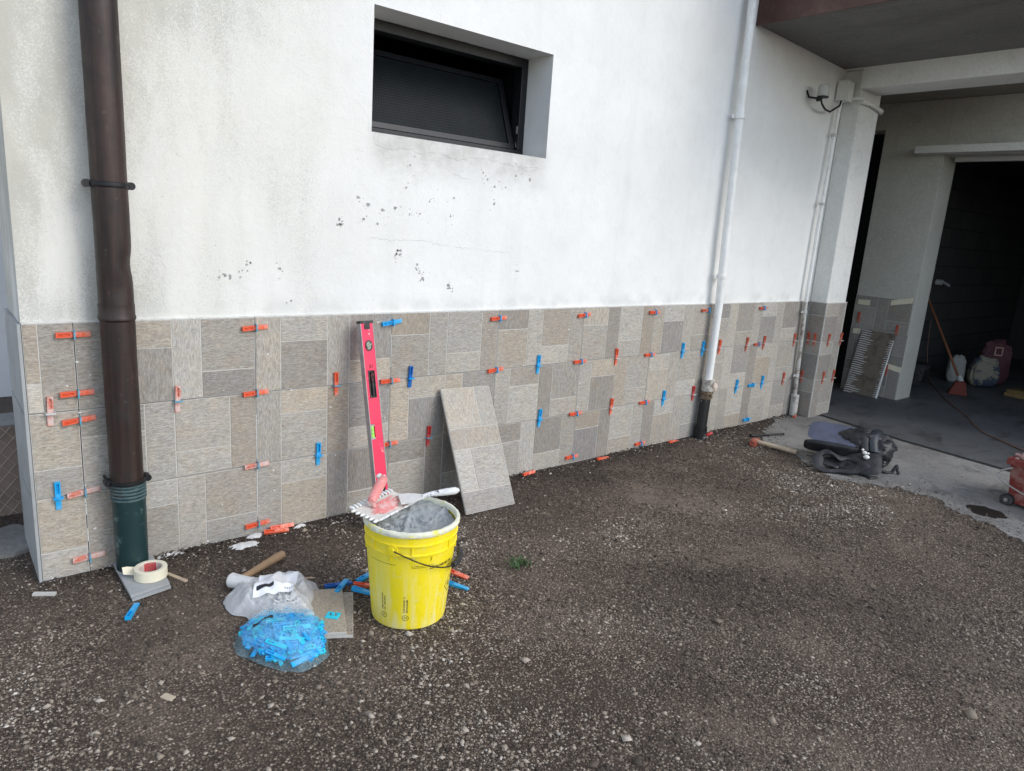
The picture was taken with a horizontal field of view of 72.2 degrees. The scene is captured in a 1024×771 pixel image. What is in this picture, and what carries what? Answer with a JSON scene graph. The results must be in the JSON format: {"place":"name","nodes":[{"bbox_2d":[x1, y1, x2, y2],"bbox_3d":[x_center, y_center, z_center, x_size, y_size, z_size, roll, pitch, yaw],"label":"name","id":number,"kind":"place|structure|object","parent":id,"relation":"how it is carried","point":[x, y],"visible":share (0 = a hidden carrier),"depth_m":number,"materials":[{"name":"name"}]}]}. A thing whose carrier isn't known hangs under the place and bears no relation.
{"place":"outdoors","nodes":[
{"label":"outdoors","id":0,"kind":"place"},
{"bbox_2d":[0,229,11,396],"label":"boundary wall","id":1,"kind":"structure","parent":0,"point":[5,386],"depth_m":4.52,"materials":[{"name":"white paint"}]},
{"bbox_2d":[0,396,1023,770],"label":"ground","id":2,"kind":"structure","parent":0,"point":[916,730],"depth_m":2.22,"materials":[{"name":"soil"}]},
{"bbox_2d":[0,412,14,426],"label":"concrete kerb","id":3,"kind":"structure","parent":2,"relation":"on","point":[6,419],"depth_m":4.06,"materials":[{"name":"grey concrete"}]},
{"bbox_2d":[0,426,22,515],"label":"panel","id":4,"kind":"object","parent":2,"relation":"on","point":[10,497],"visible":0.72,"depth_m":2.89,"materials":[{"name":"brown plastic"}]},
{"bbox_2d":[0,524,28,558],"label":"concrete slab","id":5,"kind":"structure","parent":2,"relation":"on","point":[13,541],"depth_m":2.67,"materials":[{"name":"concrete"}]},
{"bbox_2d":[32,592,56,595],"bbox_3d":[-1.567,0.699,2.354,0.070,0.008,0.016,2,13,-8],"label":"tile sliver","id":6,"kind":"object","parent":2,"relation":"on","point":[44,593],"visible":1,"depth_m":2.35,"materials":[{"name":"tile"}]},
{"bbox_2d":[125,603,139,620],"bbox_3d":[-1.242,0.736,2.297,0.017,0.014,0.100,1,13,-12],"label":"loose wedge","id":7,"kind":"object","parent":2,"relation":"on","point":[131,612],"visible":1,"depth_m":2.28,"materials":[{"name":"blue plastic"}]},
{"bbox_2d":[131,585,170,601],"bbox_3d":[-1.312,0.683,2.497,0.130,0.010,0.288,-7,17,-39],"label":"tile offcut","id":8,"kind":"object","parent":2,"relation":"on","point":[150,593],"visible":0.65,"depth_m":2.40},
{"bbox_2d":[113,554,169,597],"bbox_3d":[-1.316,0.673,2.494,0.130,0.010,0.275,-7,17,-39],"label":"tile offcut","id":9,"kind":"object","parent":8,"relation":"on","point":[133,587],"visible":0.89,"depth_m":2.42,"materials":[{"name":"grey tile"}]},
{"bbox_2d":[122,560,167,582],"bbox_3d":[-1.279,0.655,2.468,0.106,0.041,0.125,13,16,34],"label":"tape roll","id":10,"kind":"object","parent":9,"relation":"on","point":[141,573],"visible":1,"depth_m":2.46,"materials":[{"name":"paper"}]},
{"bbox_2d":[160,693,175,700],"bbox_3d":[-0.938,0.850,1.915,0.036,0.004,0.020,9,14,21],"label":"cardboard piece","id":11,"kind":"object","parent":2,"relation":"on","point":[167,696],"visible":1,"depth_m":1.91,"materials":[{"name":"beige cardboard"}]},
{"bbox_2d":[158,551,185,558],"bbox_3d":[-1.302,0.642,2.675,0.107,0.012,0.032,-7,17,-39],"label":"adhesive spill","id":12,"kind":"object","parent":2,"relation":"on","point":[169,554],"visible":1,"depth_m":2.67,"materials":[{"name":"white"}]},
{"bbox_2d":[167,572,187,582],"bbox_3d":[-1.204,0.689,2.521,0.100,0.006,0.014,10,14,25],"label":"wood strip","id":13,"kind":"object","parent":2,"relation":"on","point":[179,578],"visible":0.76,"depth_m":2.52,"materials":[{"name":"brown wood"}]},
{"bbox_2d":[230,541,257,549],"bbox_3d":[-1.065,0.631,2.791,0.119,0.014,0.058,-7,17,-39],"label":"adhesive spill","id":14,"kind":"object","parent":2,"relation":"on","point":[240,546],"visible":1,"depth_m":2.78,"materials":[{"name":"white"}]},
{"bbox_2d":[246,532,263,538],"bbox_3d":[-1.049,0.613,2.878,0.080,0.013,0.041,-7,17,-39],"label":"adhesive spill","id":15,"kind":"object","parent":2,"relation":"on","point":[256,535],"visible":0.99,"depth_m":2.87,"materials":[{"name":"white"}]},
{"bbox_2d":[226,551,285,587],"bbox_3d":[-0.914,0.666,2.564,0.091,0.052,0.283,8,13,15],"label":"mallet","id":16,"kind":"object","parent":2,"relation":"on","point":[233,580],"visible":0.73,"depth_m":2.52,"materials":[{"name":"brown wood"}]},
{"bbox_2d":[223,571,317,627],"bbox_3d":[-0.763,0.724,2.265,0.316,0.105,0.549,-1,14,-22],"label":"plastic bag","id":17,"kind":"object","parent":2,"relation":"on","point":[278,592],"visible":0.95,"depth_m":2.33,"materials":[{"name":"white plastic"}]},
{"bbox_2d":[238,612,326,667],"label":"blue wedges","id":18,"kind":"object","parent":2,"relation":"on","point":[280,638],"visible":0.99,"depth_m":2.12,"materials":[{"name":"plastic"}]},
{"bbox_2d":[324,581,352,588],"bbox_3d":[-0.627,0.718,2.538,0.100,0.014,0.017,-4,15,-32],"label":"loose wedge","id":19,"kind":"object","parent":2,"relation":"on","point":[331,585],"visible":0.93,"depth_m":2.53,"materials":[{"name":"blue plastic"}]},
{"bbox_2d":[325,592,352,638],"bbox_3d":[-0.619,0.765,2.346,0.176,0.011,0.274,1,13,-12],"label":"tile offcut","id":20,"kind":"object","parent":2,"relation":"on","point":[348,602],"visible":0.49,"depth_m":2.34,"materials":[{"name":"tile"}]},
{"bbox_2d":[311,588,346,635],"bbox_3d":[-0.638,0.754,2.342,0.160,0.010,0.282,1,13,-15],"label":"tile offcut","id":21,"kind":"object","parent":20,"relation":"on","point":[324,602],"visible":0.52,"depth_m":2.35,"materials":[{"name":"tile"}]},
{"bbox_2d":[325,611,340,618],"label":"loose clip","id":22,"kind":"object","parent":21,"relation":"on","point":[328,615],"visible":1,"depth_m":2.31,"materials":[{"name":"plastic"}]},
{"bbox_2d":[335,579,348,591],"bbox_3d":[-0.608,0.713,2.509,0.017,0.014,0.100,5,13,5],"label":"loose wedge","id":23,"kind":"object","parent":21,"relation":"on","point":[342,584],"visible":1,"depth_m":2.50,"materials":[{"name":"blue plastic"}]},
{"bbox_2d":[351,585,369,594],"bbox_3d":[-0.519,0.726,2.481,0.100,0.014,0.017,8,13,17],"label":"loose wedge","id":24,"kind":"object","parent":2,"relation":"on","point":[354,588],"visible":0.91,"depth_m":2.48,"materials":[{"name":"blue plastic"}]},
{"bbox_2d":[353,581,369,587],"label":"loose wedge","id":25,"kind":"object","parent":2,"relation":"on","point":[361,584],"visible":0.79,"depth_m":2.54,"materials":[{"name":"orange plastic"}]},
{"bbox_2d":[356,572,368,581],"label":"loose wedge","id":26,"kind":"object","parent":2,"relation":"on","point":[362,577],"visible":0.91,"depth_m":2.58,"materials":[{"name":"blue plastic"}]},
{"bbox_2d":[356,320,388,496],"bbox_3d":[-0.581,0.176,2.971,0.212,0.885,0.067,16,18,43],"label":"spirit level","id":27,"kind":"object","parent":2,"relation":"on","point":[372,404],"visible":0.7,"depth_m":2.95,"materials":[{"name":"red metal"}]},
{"bbox_2d":[363,497,462,629],"bbox_3d":[-0.340,0.598,2.368,0.323,0.359,0.327,-7,17,-39],"label":"bucket","id":28,"kind":"object","parent":2,"relation":"on","point":[410,549],"visible":0.94,"depth_m":2.27,"materials":[{"name":"yellow plastic"}]},
{"bbox_2d":[349,473,416,522],"bbox_3d":[-0.436,0.372,2.349,0.132,0.100,0.261,9,14,21],"label":"notched trowel","id":29,"kind":"object","parent":28,"relation":"on","point":[377,507],"visible":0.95,"depth_m":2.33,"materials":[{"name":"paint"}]},
{"bbox_2d":[398,487,459,504],"bbox_3d":[-0.284,0.373,2.432,0.208,0.037,0.090,0,13,-16],"label":"scraper","id":30,"kind":"object","parent":28,"relation":"on","point":[405,498],"visible":1,"depth_m":2.43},
{"bbox_2d":[36,414,809,623],"bbox_3d":[0.446,0.492,3.860,5.069,0.028,0.444,-7,17,-39],"label":"wall foot debris","id":31,"kind":"object","parent":2,"relation":"on","point":[209,545],"depth_m":3.07,"materials":[{"name":"stone"}]},
{"bbox_2d":[264,527,288,534],"bbox_3d":[-0.975,0.601,2.909,0.100,0.014,0.017,-3,43,-30],"label":"loose wedge","id":32,"kind":"object","parent":31,"relation":"on","point":[272,531],"visible":1,"depth_m":2.90,"materials":[{"name":"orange plastic"}]},
{"bbox_2d":[270,522,293,528],"bbox_3d":[-0.963,0.590,2.943,0.100,0.017,0.014,-5,-22,-35],"label":"loose wedge","id":33,"kind":"object","parent":31,"relation":"on","point":[286,525],"visible":1,"depth_m":2.94,"materials":[{"name":"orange plastic"}]},
{"bbox_2d":[448,580,468,590],"bbox_3d":[-0.206,0.733,2.583,0.100,0.014,0.017,9,14,21],"label":"loose wedge","id":34,"kind":"object","parent":2,"relation":"on","point":[456,585],"visible":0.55,"depth_m":2.58,"materials":[{"name":"blue plastic"}]},
{"bbox_2d":[450,569,468,579],"bbox_3d":[-0.209,0.712,2.661,0.100,0.014,0.017,11,32,27],"label":"loose wedge","id":35,"kind":"object","parent":2,"relation":"on","point":[459,574],"visible":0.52,"depth_m":2.65,"materials":[{"name":"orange plastic"}]},
{"bbox_2d":[440,386,514,514],"bbox_3d":[-0.164,0.297,3.366,0.298,0.598,0.012,-4,-12,-42],"label":"leaning tile","id":36,"kind":"object","parent":2,"relation":"on","point":[478,454],"visible":1,"depth_m":3.35,"materials":[{"name":"tile"}]},
{"bbox_2d":[0,0,1023,582],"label":"house","id":37,"kind":"structure","parent":2,"relation":"on","point":[316,180],"depth_m":3.34,"materials":[{"name":"paint"}]},
{"bbox_2d":[45,396,55,425],"bbox_3d":[-1.530,0.087,2.326,0.030,0.101,0.026,-7,17,-39],"label":"levelling clip","id":38,"kind":"object","parent":37,"relation":"attached to","point":[50,413],"visible":1,"depth_m":2.33,"materials":[{"name":"pink plastic"}]},
{"bbox_2d":[53,481,63,509],"bbox_3d":[-1.548,0.378,2.394,0.030,0.100,0.026,-7,17,-39],"label":"levelling clip","id":39,"kind":"object","parent":37,"relation":"attached to","point":[57,498],"visible":1,"depth_m":2.39,"materials":[{"name":"blue plastic"}]},
{"bbox_2d":[55,330,90,339],"bbox_3d":[-1.450,-0.167,2.321,0.100,0.030,0.026,-7,17,-39],"label":"levelling clip","id":40,"kind":"object","parent":37,"relation":"attached to","point":[74,334],"visible":1,"depth_m":2.31,"materials":[{"name":"orange plastic"}]},
{"bbox_2d":[60,388,94,397],"bbox_3d":[-1.464,0.027,2.365,0.100,0.030,0.026,-7,17,-39],"label":"levelling clip","id":41,"kind":"object","parent":37,"relation":"attached to","point":[78,393],"visible":1,"depth_m":2.36,"materials":[{"name":"orange plastic"}]},
{"bbox_2d":[62,414,95,425],"bbox_3d":[-1.470,0.119,2.386,0.101,0.030,0.026,-7,17,-39],"label":"levelling clip","id":42,"kind":"object","parent":37,"relation":"attached to","point":[79,419],"visible":1,"depth_m":2.38,"materials":[{"name":"orange plastic"}]},
{"bbox_2d":[66,486,99,498],"bbox_3d":[-1.489,0.372,2.442,0.101,0.030,0.026,-7,17,-39],"label":"levelling clip","id":43,"kind":"object","parent":37,"relation":"attached to","point":[84,491],"visible":1,"depth_m":2.44,"materials":[{"name":"pink plastic"}]},
{"bbox_2d":[72,550,104,563],"bbox_3d":[-1.504,0.611,2.498,0.100,0.030,0.026,-7,17,-39],"label":"levelling clip","id":44,"kind":"object","parent":37,"relation":"attached to","point":[90,557],"visible":1,"depth_m":2.49,"materials":[{"name":"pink plastic"}]},
{"bbox_2d":[78,0,151,571],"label":"downpipe","id":45,"kind":"object","parent":37,"relation":"attached to","point":[108,183],"visible":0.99,"depth_m":2.27,"materials":[{"name":"brown metal"}]},
{"bbox_2d":[173,385,182,412],"bbox_3d":[-1.226,0.051,2.576,0.030,0.100,0.026,-7,17,-39],"label":"levelling clip","id":46,"kind":"object","parent":37,"relation":"attached to","point":[177,400],"visible":1,"depth_m":2.58,"materials":[{"name":"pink plastic"}]},
{"bbox_2d":[241,323,267,331],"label":"levelling clip","id":47,"kind":"object","parent":37,"relation":"attached to","point":[256,327],"visible":1,"depth_m":2.70,"materials":[{"name":"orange plastic"}]},
{"bbox_2d":[243,389,268,396],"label":"levelling clip","id":48,"kind":"object","parent":37,"relation":"attached to","point":[256,393],"visible":1,"depth_m":2.75,"materials":[{"name":"orange plastic"}]},
{"bbox_2d":[244,461,268,469],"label":"levelling clip","id":49,"kind":"object","parent":37,"relation":"attached to","point":[257,465],"visible":1,"depth_m":2.82,"materials":[{"name":"pink plastic"}]},
{"bbox_2d":[245,519,269,529],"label":"levelling clip","id":50,"kind":"object","parent":37,"relation":"attached to","point":[258,524],"visible":1,"depth_m":2.88,"materials":[{"name":"orange plastic"}]},
{"bbox_2d":[314,442,322,464],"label":"levelling clip","id":51,"kind":"object","parent":37,"relation":"attached to","point":[318,455],"visible":1,"depth_m":2.99,"materials":[{"name":"blue plastic"}]},
{"bbox_2d":[332,372,340,395],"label":"levelling clip","id":52,"kind":"object","parent":37,"relation":"attached to","point":[336,385],"visible":1,"depth_m":2.97,"materials":[{"name":"orange plastic"}]},
{"bbox_2d":[380,377,399,384],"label":"levelling clip","id":53,"kind":"object","parent":37,"relation":"attached to","point":[391,381],"visible":1,"depth_m":3.14,"materials":[{"name":"orange plastic"}]},
{"bbox_2d":[384,440,397,447],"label":"levelling clip","id":54,"kind":"object","parent":37,"relation":"attached to","point":[388,443],"visible":0.59,"depth_m":3.21,"materials":[{"name":"orange plastic"}]},
{"bbox_2d":[381,319,401,325],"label":"levelling clip","id":55,"kind":"object","parent":37,"relation":"attached to","point":[392,322],"visible":1,"depth_m":3.08,"materials":[{"name":"blue plastic"}]},
{"bbox_2d":[407,366,414,387],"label":"levelling clip","id":56,"kind":"object","parent":37,"relation":"attached to","point":[410,374],"visible":1,"depth_m":3.20,"materials":[{"name":"blue plastic"}]},
{"bbox_2d":[425,426,432,445],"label":"levelling clip","id":57,"kind":"object","parent":37,"relation":"attached to","point":[428,437],"visible":1,"depth_m":3.34,"materials":[{"name":"red plastic"}]},
{"bbox_2d":[372,18,528,154],"bbox_3d":[-0.362,-1.366,3.312,0.956,0.471,0.224,-7,17,-39],"label":"window frame","id":58,"kind":"structure","parent":37,"relation":"in","point":[514,70],"depth_m":3.37,"materials":[{"name":"black metal"}]},
{"bbox_2d":[487,367,503,372],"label":"levelling clip","id":59,"kind":"object","parent":37,"relation":"attached to","point":[496,369],"visible":1,"depth_m":3.52,"materials":[{"name":"orange plastic"}]},
{"bbox_2d":[490,315,506,321],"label":"levelling clip","id":60,"kind":"object","parent":37,"relation":"attached to","point":[500,318],"visible":1,"depth_m":3.46,"materials":[{"name":"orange plastic"}]},
{"bbox_2d":[535,355,541,373],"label":"levelling clip","id":61,"kind":"object","parent":37,"relation":"attached to","point":[538,365],"visible":1,"depth_m":3.70,"materials":[{"name":"blue plastic"}]},
{"bbox_2d":[537,409,542,426],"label":"levelling clip","id":62,"kind":"object","parent":37,"relation":"attached to","point":[539,419],"visible":1,"depth_m":3.79,"materials":[{"name":"blue plastic"}]},
{"bbox_2d":[565,454,577,459],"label":"levelling clip","id":63,"kind":"object","parent":37,"relation":"attached to","point":[572,456],"visible":1,"depth_m":4.02,"materials":[{"name":"orange plastic"}]},
{"bbox_2d":[569,411,581,416],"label":"levelling clip","id":64,"kind":"object","parent":37,"relation":"attached to","point":[576,413],"visible":1,"depth_m":3.96,"materials":[{"name":"orange plastic"}]},
{"bbox_2d":[573,359,586,364],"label":"levelling clip","id":65,"kind":"object","parent":37,"relation":"attached to","point":[581,361],"visible":1,"depth_m":3.90,"materials":[{"name":"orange plastic"}]},
{"bbox_2d":[578,312,590,317],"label":"levelling clip","id":66,"kind":"object","parent":37,"relation":"attached to","point":[585,314],"visible":1,"depth_m":3.84,"materials":[{"name":"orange plastic"}]},
{"bbox_2d":[608,398,614,414],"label":"levelling clip","id":67,"kind":"object","parent":37,"relation":"attached to","point":[611,407],"visible":1,"depth_m":4.15,"materials":[{"name":"orange plastic"}]},
{"bbox_2d":[614,348,619,364],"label":"levelling clip","id":68,"kind":"object","parent":37,"relation":"attached to","point":[616,355],"visible":1,"depth_m":4.08,"materials":[{"name":"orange plastic"}]},
{"bbox_2d":[634,441,644,445],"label":"levelling clip","id":69,"kind":"object","parent":37,"relation":"attached to","point":[640,443],"visible":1,"depth_m":4.40,"materials":[{"name":"orange plastic"}]},
{"bbox_2d":[639,400,649,404],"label":"levelling clip","id":70,"kind":"object","parent":37,"relation":"attached to","point":[645,402],"visible":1,"depth_m":4.34,"materials":[{"name":"orange plastic"}]},
{"bbox_2d":[644,352,655,356],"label":"levelling clip","id":71,"kind":"object","parent":37,"relation":"attached to","point":[650,354],"visible":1,"depth_m":4.28,"materials":[{"name":"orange plastic"}]},
{"bbox_2d":[649,310,659,314],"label":"levelling clip","id":72,"kind":"object","parent":37,"relation":"attached to","point":[655,312],"visible":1,"depth_m":4.22,"materials":[{"name":"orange plastic"}]},
{"bbox_2d":[661,390,666,405],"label":"levelling clip","id":73,"kind":"object","parent":37,"relation":"attached to","point":[663,397],"visible":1,"depth_m":4.46,"materials":[{"name":"blue plastic"}]},
{"bbox_2d":[680,343,685,357],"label":"levelling clip","id":74,"kind":"object","parent":37,"relation":"attached to","point":[682,351],"visible":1,"depth_m":4.48,"materials":[{"name":"blue plastic"}]},
{"bbox_2d":[691,386,695,400],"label":"levelling clip","id":75,"kind":"object","parent":37,"relation":"attached to","point":[693,391],"visible":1,"depth_m":4.66,"materials":[{"name":"red plastic"}]},
{"bbox_2d":[700,341,705,355],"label":"levelling clip","id":76,"kind":"object","parent":37,"relation":"attached to","point":[702,349],"visible":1,"depth_m":4.62,"materials":[{"name":"blue plastic"}]},
{"bbox_2d":[693,0,757,439],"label":"downpipe","id":77,"kind":"object","parent":37,"relation":"attached to","point":[707,386],"visible":0.93,"depth_m":4.42,"materials":[{"name":"white paint"}]},
{"bbox_2d":[788,101,841,415],"bbox_3d":[2.263,-0.885,5.264,0.142,2.342,0.060,-7,17,-39],"label":"conduit","id":78,"kind":"object","parent":37,"relation":"attached to","point":[794,401],"visible":0.99,"depth_m":5.24,"materials":[{"name":"white paint"}]},
{"bbox_2d":[806,84,841,112],"bbox_3d":[2.198,-1.978,4.868,0.414,0.144,0.143,-7,17,-39],"label":"sensor lamp","id":79,"kind":"object","parent":37,"relation":"attached to","point":[823,92],"visible":1,"depth_m":4.72,"materials":[{"name":"grey plastic"}]},
{"bbox_2d":[835,80,863,102],"bbox_3d":[2.409,-2.089,4.986,0.123,0.135,0.152,-7,17,-39],"label":"junction box","id":80,"kind":"object","parent":37,"relation":"attached to","point":[845,91],"visible":0.98,"depth_m":4.98,"materials":[{"name":"white paint"}]},
{"bbox_2d":[833,134,884,382],"bbox_3d":[3.165,-1.222,6.931,0.040,2.358,0.795,-7,17,-39],"label":"door","id":81,"kind":"structure","parent":37,"relation":"in","point":[878,141],"depth_m":6.70,"materials":[{"name":"black metal"}]},
{"bbox_2d":[859,100,883,114],"bbox_3d":[2.581,-2.035,5.145,0.366,0.060,0.158,-7,17,-39],"label":"horizontal conduit","id":82,"kind":"object","parent":37,"relation":"attached to","point":[875,107],"visible":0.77,"depth_m":5.07,"materials":[{"name":"white paint"}]},
{"bbox_2d":[935,279,949,286],"bbox_3d":[4.629,-1.100,7.551,0.174,0.075,0.077,-2,14,-24],"label":"wall tap","id":83,"kind":"object","parent":37,"relation":"attached to","point":[939,282],"depth_m":7.52,"materials":[{"name":"grey plastic"}]},
{"bbox_2d":[504,555,531,569],"bbox_3d":[0.029,0.701,2.775,0.125,0.031,0.115,-7,17,-39],"label":"weed","id":84,"kind":"object","parent":2,"relation":"on","point":[518,562],"visible":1,"depth_m":2.78,"materials":[{"name":"green plant"}]},
{"bbox_2d":[522,470,535,475],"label":"loose wedge","id":85,"kind":"object","parent":2,"relation":"on","point":[528,473],"visible":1,"depth_m":3.80,"materials":[{"name":"orange plastic"}]},
{"bbox_2d":[749,433,784,436],"bbox_3d":[1.781,0.343,4.898,0.282,0.026,0.026,-1,14,-20],"label":"chisel","id":86,"kind":"object","parent":2,"relation":"on","point":[754,435],"visible":0.99,"depth_m":4.89,"materials":[{"name":"black metal"}]},
{"bbox_2d":[749,437,796,454],"bbox_3d":[1.709,0.398,4.583,0.291,0.044,0.096,13,15,33],"label":"club hammer","id":87,"kind":"object","parent":2,"relation":"on","point":[754,442],"visible":1,"depth_m":4.58,"materials":[{"name":"brown wood"}]},
{"bbox_2d":[762,415,1023,542],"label":"concrete apron","id":88,"kind":"object","parent":2,"relation":"on","point":[982,485],"visible":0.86,"depth_m":4.26,"materials":[{"name":"grey concrete"}]},
{"bbox_2d":[804,421,899,479],"bbox_3d":[2.095,0.384,4.331,0.558,0.243,0.480,7,13,13],"label":"backpack","id":89,"kind":"object","parent":88,"relation":"on","point":[850,450],"visible":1,"depth_m":4.26,"materials":[{"name":"black fabric"}]},
{"bbox_2d":[757,422,1023,543],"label":"grit","id":90,"kind":"object","parent":88,"relation":"on","point":[891,485],"visible":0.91,"depth_m":4.02,"materials":[{"name":"gravel"}]},
{"bbox_2d":[966,505,1007,518],"bbox_3d":[2.518,0.669,3.725,0.169,0.002,0.172,6,13,11],"label":"wet patch","id":91,"kind":"object","parent":88,"relation":"on","point":[983,511],"visible":1,"depth_m":3.72,"materials":[{"name":"black liquid"}]},
{"bbox_2d":[996,453,1023,506],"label":"air compressor","id":92,"kind":"object","parent":88,"relation":"on","point":[1015,494],"visible":1,"depth_m":3.83,"materials":[{"name":"metal"}]},
{"bbox_2d":[819,415,1009,471],"bbox_3d":[4.144,0.885,3.297,0.188,0.002,5.870,-6,16,-36],"label":"drain gap","id":93,"kind":"object","parent":2,"relation":"on","point":[922,446],"visible":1,"depth_m":4.87,"materials":[{"name":"black"}]},
{"bbox_2d":[820,358,1023,470],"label":"garage floor","id":94,"kind":"structure","parent":0,"point":[926,414],"depth_m":5.81,"materials":[{"name":"concrete"}]},
{"bbox_2d":[843,329,896,397],"bbox_3d":[3.270,-0.202,6.429,0.121,0.588,0.328,-7,17,-39],"label":"glued tile","id":95,"kind":"object","parent":94,"relation":"on","point":[869,363],"visible":1,"depth_m":6.42,"materials":[{"name":"grey tile"}]},
{"bbox_2d":[912,361,929,382],"bbox_3d":[4.236,-0.145,7.349,0.220,0.198,0.220,-7,17,-39],"label":"dark pot","id":96,"kind":"object","parent":94,"relation":"on","point":[921,370],"visible":0.68,"depth_m":7.26,"materials":[{"name":"black rubber"}]},
{"bbox_2d":[928,298,966,395],"bbox_3d":[4.339,-0.431,6.998,0.188,0.925,0.766,3,13,-2],"label":"broom","id":97,"kind":"object","parent":94,"relation":"on","point":[958,387],"visible":0.95,"depth_m":6.82,"materials":[{"name":"orange plastic"}]},
{"bbox_2d":[945,355,966,382],"bbox_3d":[4.694,-0.181,7.419,0.174,0.301,0.143,8,14,19],"label":"cement sack","id":98,"kind":"object","parent":94,"relation":"on","point":[960,361],"visible":0.77,"depth_m":7.37,"materials":[{"name":"white paper"}]},
{"bbox_2d":[927,320,1023,450],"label":"power cable","id":99,"kind":"object","parent":94,"relation":"on","point":[957,408],"visible":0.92,"depth_m":6.06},
{"bbox_2d":[966,355,999,387],"bbox_3d":[4.899,-0.149,7.284,0.282,0.328,0.191,9,14,21],"label":"cement sack","id":100,"kind":"object","parent":94,"relation":"on","point":[982,371],"visible":1,"depth_m":7.22,"materials":[{"name":"beige paper"}]},
{"bbox_2d":[978,339,1012,384],"bbox_3d":[5.130,-0.254,7.462,0.294,0.483,0.233,9,14,21],"label":"cement sack","id":101,"kind":"object","parent":94,"relation":"on","point":[1000,350],"visible":0.63,"depth_m":7.37,"materials":[{"name":"red paper"}]},
{"bbox_2d":[1004,388,1023,399],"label":"yellow packets","id":102,"kind":"object","parent":94,"relation":"on","point":[1015,393],"visible":1,"depth_m":6.85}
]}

